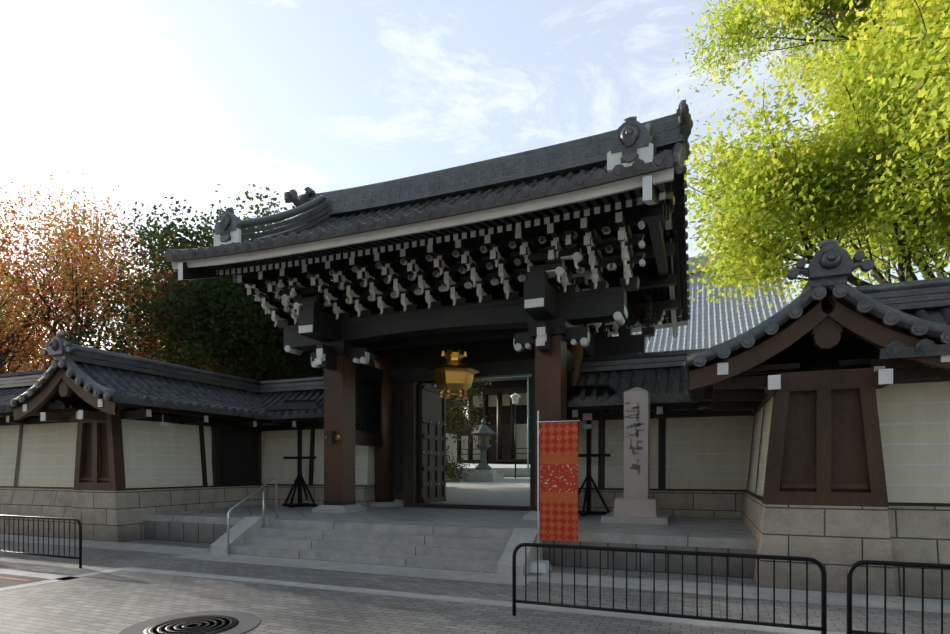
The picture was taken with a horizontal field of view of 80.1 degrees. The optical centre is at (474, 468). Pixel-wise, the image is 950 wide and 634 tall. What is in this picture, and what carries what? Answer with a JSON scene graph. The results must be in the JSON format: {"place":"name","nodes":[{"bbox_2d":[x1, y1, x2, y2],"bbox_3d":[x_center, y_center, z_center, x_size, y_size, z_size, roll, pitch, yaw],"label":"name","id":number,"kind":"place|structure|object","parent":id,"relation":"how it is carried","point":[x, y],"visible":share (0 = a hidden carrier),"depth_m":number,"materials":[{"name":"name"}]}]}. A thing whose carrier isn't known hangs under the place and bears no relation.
{"place":"outdoors","nodes":[
{"label":"outdoors","id":0,"kind":"place"},
{"bbox_2d":[0,172,256,375],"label":"tree","id":1,"kind":"object","parent":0,"point":[77,250],"depth_m":21.65,"materials":[{"name":"orange plant"}]},
{"bbox_2d":[151,346,316,424],"bbox_3d":[-11.476,-4.140,30.719,13.122,10.644,10.968,0,0,22],"label":"tree","id":2,"kind":"object","parent":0,"point":[257,372],"depth_m":26.65,"materials":[{"name":"green plant"}]},
{"bbox_2d":[0,534,949,633],"bbox_3d":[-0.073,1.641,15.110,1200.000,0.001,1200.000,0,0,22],"label":"ground","id":3,"kind":"structure","parent":0,"point":[116,602],"depth_m":6.89,"materials":[{"name":"grey asphalt"}]},
{"bbox_2d":[0,515,81,567],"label":"fence","id":4,"kind":"object","parent":3,"relation":"on","point":[75,520],"visible":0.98,"depth_m":9.66,"materials":[{"name":"black metal"}]},
{"bbox_2d":[0,369,99,538],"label":"street wall","id":5,"kind":"structure","parent":3,"relation":"on","point":[37,463],"depth_m":14.25,"materials":[{"name":"paint"}]},
{"bbox_2d":[10,332,316,541],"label":"return wall","id":6,"kind":"structure","parent":3,"relation":"on","point":[134,462],"depth_m":13.24,"materials":[{"name":"paint"}]},
{"bbox_2d":[157,414,261,486],"bbox_3d":[-7.061,-0.309,15.218,0.258,2.000,3.664,0,0,17],"label":"wicket","id":7,"kind":"object","parent":6,"relation":"attached to","point":[236,456],"visible":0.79,"depth_m":16.00,"materials":[{"name":"brown wood"}]},
{"bbox_2d":[210,377,374,506],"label":"wing wall","id":8,"kind":"structure","parent":3,"relation":"on","point":[279,442],"depth_m":16.64,"materials":[{"name":"paint"}]},
{"bbox_2d":[143,477,756,578],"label":"platform","id":9,"kind":"structure","parent":3,"relation":"on","point":[481,540],"depth_m":10.28,"materials":[{"name":"stone"}]},
{"bbox_2d":[266,399,320,507],"bbox_3d":[-4.965,-0.446,15.999,1.747,3.015,1.054,0,0,22],"label":"stand","id":10,"kind":"object","parent":9,"relation":"on","point":[296,405],"visible":0.92,"depth_m":15.94,"materials":[{"name":"black metal"}]},
{"bbox_2d":[165,99,692,519],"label":"gate","id":11,"kind":"structure","parent":9,"relation":"on","point":[548,268],"depth_m":13.20,"materials":[{"name":"wood"}]},
{"bbox_2d":[428,335,479,399],"bbox_3d":[-0.521,-2.534,13.997,1.143,1.550,1.320,0,0,22],"label":"hanging lantern","id":12,"kind":"object","parent":11,"relation":"attached to","point":[453,374],"visible":1,"depth_m":13.71,"materials":[{"name":"orange"}]},
{"bbox_2d":[567,384,620,515],"bbox_3d":[2.662,-0.446,13.201,1.718,3.015,1.055,0,0,22],"label":"stand","id":13,"kind":"object","parent":9,"relation":"on","point":[572,391],"visible":0.65,"depth_m":13.14,"materials":[{"name":"black metal"}]},
{"bbox_2d":[601,387,670,524],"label":"stone pillar","id":14,"kind":"structure","parent":9,"relation":"on","point":[636,504],"depth_m":11.31,"materials":[{"name":"stone"}]},
{"bbox_2d":[446,440,480,481],"bbox_3d":[-2.520,-0.156,34.270,5.152,3.380,5.068,0,0,22],"label":"shrub","id":15,"kind":"object","parent":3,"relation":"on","point":[456,471],"depth_m":34.43,"materials":[{"name":"green plant"}]},
{"bbox_2d":[0,534,949,633],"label":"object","id":16,"kind":"object","parent":3,"relation":"on","point":[219,622],"visible":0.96,"depth_m":7.80,"materials":[{"name":"concrete"}]},
{"bbox_2d":[3,507,921,612],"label":"fallen leaves","id":17,"kind":"object","parent":16,"relation":"on","point":[694,520],"visible":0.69,"depth_m":6.96,"materials":[{"name":"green plant"}]},
{"bbox_2d":[530,411,579,572],"bbox_3d":[1.252,0.351,9.026,0.860,2.580,0.360,0,0,22],"label":"banner","id":18,"kind":"object","parent":3,"relation":"on","point":[543,566],"visible":0.81,"depth_m":9.11,"materials":[{"name":"red fabric"}]},
{"bbox_2d":[540,422,577,541],"bbox_3d":[1.334,0.201,8.989,0.620,1.880,0.027,0,0,22],"label":"banner cloth","id":19,"kind":"object","parent":18,"relation":"attached to","point":[558,481],"visible":1,"depth_m":8.99,"materials":[{"name":"red fabric"}]},
{"bbox_2d":[568,348,754,517],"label":"wing wall","id":20,"kind":"structure","parent":3,"relation":"on","point":[699,462],"depth_m":12.72,"materials":[{"name":"paint"}]},
{"bbox_2d":[512,543,826,633],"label":"fence","id":21,"kind":"object","parent":3,"relation":"on","point":[823,627],"visible":1,"depth_m":5.67,"materials":[{"name":"black metal"}]},
{"bbox_2d":[683,239,949,596],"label":"return wall","id":22,"kind":"structure","parent":3,"relation":"on","point":[816,487],"depth_m":7.56,"materials":[{"name":"paint"}]},
{"bbox_2d":[843,277,949,599],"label":"street wall","id":23,"kind":"structure","parent":3,"relation":"on","point":[914,420],"depth_m":7.48,"materials":[{"name":"paint"}]},
{"bbox_2d":[847,560,949,633],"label":"fence","id":24,"kind":"object","parent":3,"relation":"on","point":[853,567],"visible":1,"depth_m":5.03,"materials":[{"name":"black metal"}]},
{"bbox_2d":[0,0,949,416],"label":"sky","id":25,"kind":"structure","parent":0,"point":[191,97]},
{"bbox_2d":[446,463,529,502],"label":"courtyard","id":26,"kind":"structure","parent":0,"point":[511,489],"depth_m":25.70,"materials":[{"name":"grey stone"}]},
{"bbox_2d":[0,239,110,372],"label":"tree","id":27,"kind":"object","parent":26,"relation":"on","point":[6,334],"depth_m":25.48,"materials":[{"name":"orange plant"}]},
{"bbox_2d":[22,181,373,424],"bbox_3d":[-9.582,-4.931,25.103,17.300,12.213,15.297,0,0,22],"label":"tree","id":28,"kind":"object","parent":26,"relation":"on","point":[250,319],"depth_m":20.26,"materials":[{"name":"green plant"}]},
{"bbox_2d":[266,294,507,454],"bbox_3d":[-4.103,-4.164,26.154,11.869,10.521,12.335,0,0,22],"label":"tree","id":29,"kind":"object","parent":26,"relation":"on","point":[452,412],"depth_m":24.53,"materials":[{"name":"green plant"}]},
{"bbox_2d":[446,398,476,478],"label":"tree","id":30,"kind":"object","parent":26,"relation":"on","point":[450,442],"visible":0.06,"depth_m":40.90,"materials":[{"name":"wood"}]},
{"bbox_2d":[462,418,503,480],"bbox_3d":[0.522,-1.230,35.350,2.000,3.950,2.000,0,0,22],"label":"bronze lantern","id":31,"kind":"object","parent":26,"relation":"on","point":[483,471],"visible":0.88,"depth_m":34.90,"materials":[{"name":"stone"}]},
{"bbox_2d":[510,393,520,477],"bbox_3d":[2.852,-2.355,39.802,0.776,6.000,0.776,0,0,44],"label":"lamp post","id":32,"kind":"object","parent":26,"relation":"on","point":[515,397],"visible":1,"depth_m":39.75,"materials":[{"name":"black metal"}]},
{"bbox_2d":[457,236,792,475],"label":"hall","id":33,"kind":"structure","parent":26,"relation":"on","point":[709,325],"depth_m":44.82,"materials":[{"name":"tile"}]},
{"bbox_2d":[672,0,949,322],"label":"ginkgo","id":34,"kind":"object","parent":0,"point":[922,109],"depth_m":17.26,"materials":[{"name":"green plant"}]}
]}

